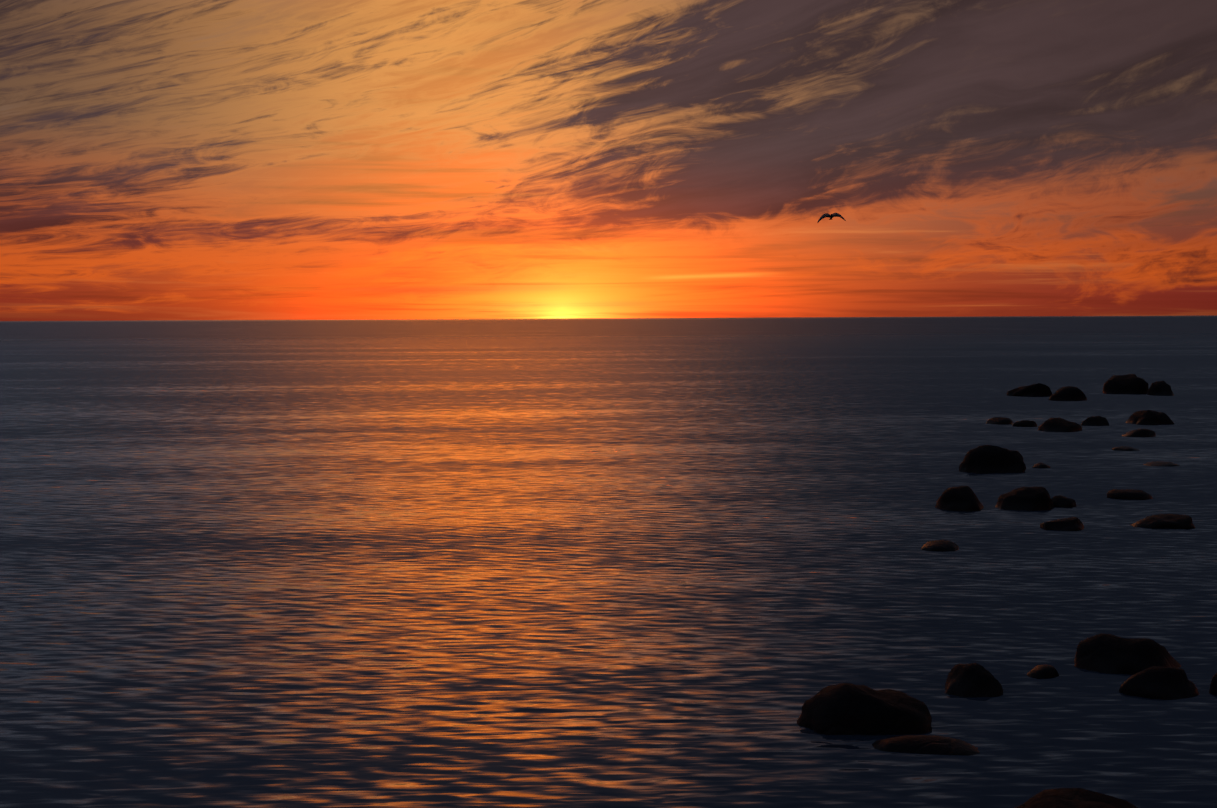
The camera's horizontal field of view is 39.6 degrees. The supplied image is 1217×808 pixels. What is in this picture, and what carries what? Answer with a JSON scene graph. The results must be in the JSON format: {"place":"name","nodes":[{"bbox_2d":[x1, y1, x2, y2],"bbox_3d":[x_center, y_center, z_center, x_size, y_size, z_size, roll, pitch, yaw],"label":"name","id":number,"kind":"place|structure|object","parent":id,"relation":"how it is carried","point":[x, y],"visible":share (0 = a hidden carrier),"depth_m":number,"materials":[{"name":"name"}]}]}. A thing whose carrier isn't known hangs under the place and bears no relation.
{"place":"outdoors","nodes":[
{"label":"outdoors","id":0,"kind":"place"},
{"bbox_2d":[0,315,1216,807],"bbox_3d":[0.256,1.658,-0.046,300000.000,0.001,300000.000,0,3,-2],"label":"sea water","id":1,"kind":"structure","parent":0,"point":[516,563],"depth_m":11.56,"materials":[{"name":"blue liquid"}]},
{"bbox_2d":[797,683,931,734],"bbox_3d":[1.044,1.331,6.904,0.559,0.406,0.431,0,3,7],"label":"boulder","id":2,"kind":"object","parent":1,"relation":"on","point":[845,709],"visible":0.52,"depth_m":6.73,"materials":[{"name":"stone"}]},
{"bbox_2d":[872,735,979,755],"bbox_3d":[1.259,1.433,6.479,0.564,0.310,0.311,0,3,9],"label":"rock","id":3,"kind":"object","parent":1,"relation":"on","point":[929,744],"visible":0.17,"depth_m":6.44,"materials":[{"name":"stone"}]},
{"bbox_2d":[921,540,958,551],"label":"boulder","id":4,"kind":"object","parent":1,"relation":"on","point":[941,545],"visible":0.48,"depth_m":11.98,"materials":[{"name":"stone"}]},
{"bbox_2d":[935,486,983,511],"bbox_3d":[3.068,0.999,14.569,0.498,0.586,0.429,0,3,11],"label":"boulder","id":5,"kind":"object","parent":1,"relation":"on","point":[962,498],"visible":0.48,"depth_m":14.47,"materials":[{"name":"stone"}]},
{"bbox_2d":[945,663,1002,696],"bbox_3d":[1.606,1.333,7.463,0.266,0.373,0.261,0,3,10],"label":"boulder","id":6,"kind":"object","parent":1,"relation":"on","point":[971,680],"visible":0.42,"depth_m":7.39,"materials":[{"name":"stone"}]},
{"bbox_2d":[959,445,1025,473],"bbox_3d":[4.114,0.762,18.136,0.705,0.654,0.735,0,3,12],"label":"boulder","id":7,"kind":"object","parent":1,"relation":"on","point":[984,459],"visible":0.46,"depth_m":17.93,"materials":[{"name":"stone"}]},
{"bbox_2d":[986,417,1012,424],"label":"boulder","id":8,"kind":"object","parent":1,"relation":"on","point":[1000,420],"visible":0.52,"depth_m":25.99,"materials":[{"name":"stone"}]},
{"bbox_2d":[1012,420,1036,426],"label":"boulder","id":9,"kind":"object","parent":1,"relation":"on","point":[1025,423],"visible":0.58,"depth_m":25.36,"materials":[{"name":"stone"}]},
{"bbox_2d":[995,486,1054,510],"bbox_3d":[3.583,0.985,14.640,0.550,0.544,0.541,0,3,13],"label":"boulder","id":10,"kind":"object","parent":1,"relation":"on","point":[1034,498],"visible":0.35,"depth_m":14.48,"materials":[{"name":"stone"}]},
{"bbox_2d":[1007,383,1051,396],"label":"boulder","id":11,"kind":"object","parent":1,"relation":"on","point":[1038,390],"visible":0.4,"depth_m":34.89,"materials":[{"name":"stone"}]},
{"bbox_2d":[1032,463,1049,467],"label":"boulder","id":12,"kind":"object","parent":1,"relation":"on","point":[1040,465],"visible":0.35,"depth_m":18.43,"materials":[{"name":"stone"}]},
{"bbox_2d":[1027,664,1058,678],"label":"rock","id":13,"kind":"object","parent":1,"relation":"on","point":[1044,671],"visible":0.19,"depth_m":7.75,"materials":[{"name":"stone"}]},
{"bbox_2d":[1038,417,1081,431],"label":"boulder","id":14,"kind":"object","parent":1,"relation":"on","point":[1058,424],"visible":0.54,"depth_m":24.31,"materials":[{"name":"stone"}]},
{"bbox_2d":[1040,517,1083,530],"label":"boulder","id":15,"kind":"object","parent":1,"relation":"on","point":[1071,524],"visible":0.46,"depth_m":13.09,"materials":[{"name":"stone"}]},
{"bbox_2d":[1051,495,1075,507],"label":"boulder","id":16,"kind":"object","parent":1,"relation":"on","point":[1060,501],"visible":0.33,"depth_m":14.66,"materials":[{"name":"stone"}]},
{"bbox_2d":[1049,386,1086,400],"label":"boulder","id":17,"kind":"object","parent":1,"relation":"on","point":[1069,393],"visible":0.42,"depth_m":33.08,"materials":[{"name":"stone"}]},
{"bbox_2d":[1016,788,1137,807],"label":"boulder","id":18,"kind":"object","parent":1,"relation":"on","point":[1068,798],"visible":1,"depth_m":5.29,"materials":[{"name":"stone"}]},
{"bbox_2d":[1081,416,1108,425],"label":"boulder","id":19,"kind":"object","parent":1,"relation":"on","point":[1096,421],"visible":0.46,"depth_m":25.53,"materials":[{"name":"stone"}]},
{"bbox_2d":[1112,446,1138,450],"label":"boulder","id":20,"kind":"object","parent":1,"relation":"on","point":[1123,448],"visible":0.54,"depth_m":20.79,"materials":[{"name":"stone"}]},
{"bbox_2d":[1103,374,1148,393],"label":"boulder","id":21,"kind":"object","parent":1,"relation":"on","point":[1126,384],"visible":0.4,"depth_m":35.88,"materials":[{"name":"stone"}]},
{"bbox_2d":[1074,633,1180,674],"bbox_3d":[2.462,1.315,7.981,0.512,0.450,0.449,1,3,15],"label":"boulder","id":22,"kind":"object","parent":1,"relation":"on","point":[1107,653],"visible":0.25,"depth_m":7.88,"materials":[{"name":"stone"}]},
{"bbox_2d":[1107,489,1152,499],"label":"boulder","id":23,"kind":"object","parent":1,"relation":"on","point":[1128,494],"visible":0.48,"depth_m":15.27,"materials":[{"name":"stone"}]},
{"bbox_2d":[1122,429,1155,436],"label":"boulder","id":24,"kind":"object","parent":1,"relation":"on","point":[1142,433],"visible":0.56,"depth_m":23.13,"materials":[{"name":"stone"}]},
{"bbox_2d":[1126,410,1173,424],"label":"boulder","id":25,"kind":"object","parent":1,"relation":"on","point":[1147,417],"visible":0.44,"depth_m":25.72,"materials":[{"name":"stone"}]},
{"bbox_2d":[1119,666,1198,699],"bbox_3d":[2.432,1.301,7.450,0.380,0.298,0.335,1,3,16],"label":"boulder","id":26,"kind":"object","parent":1,"relation":"on","point":[1162,683],"visible":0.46,"depth_m":7.35,"materials":[{"name":"stone"}]},
{"bbox_2d":[1147,380,1173,395],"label":"boulder","id":27,"kind":"object","parent":1,"relation":"on","point":[1160,388],"visible":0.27,"depth_m":35.12,"materials":[{"name":"stone"}]},
{"bbox_2d":[1144,461,1179,466],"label":"boulder","id":28,"kind":"object","parent":1,"relation":"on","point":[1161,463],"visible":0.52,"depth_m":18.65,"materials":[{"name":"stone"}]},
{"bbox_2d":[1131,514,1194,528],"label":"boulder","id":29,"kind":"object","parent":1,"relation":"on","point":[1170,521],"visible":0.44,"depth_m":13.18,"materials":[{"name":"stone"}]},
{"bbox_2d":[1209,673,1216,695],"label":"boulder","id":30,"kind":"object","parent":1,"relation":"on","point":[1213,688],"visible":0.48,"depth_m":7.39,"materials":[{"name":"stone"}]},
{"bbox_2d":[0,0,1216,320],"label":"sky","id":31,"kind":"structure","parent":0,"point":[160,159],"materials":[{"name":"orange"}]},
{"bbox_2d":[817,213,845,222],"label":"gull","id":32,"kind":"object","parent":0,"point":[831,216],"visible":1,"depth_m":74.79,"materials":[{"name":"black"}]}
]}

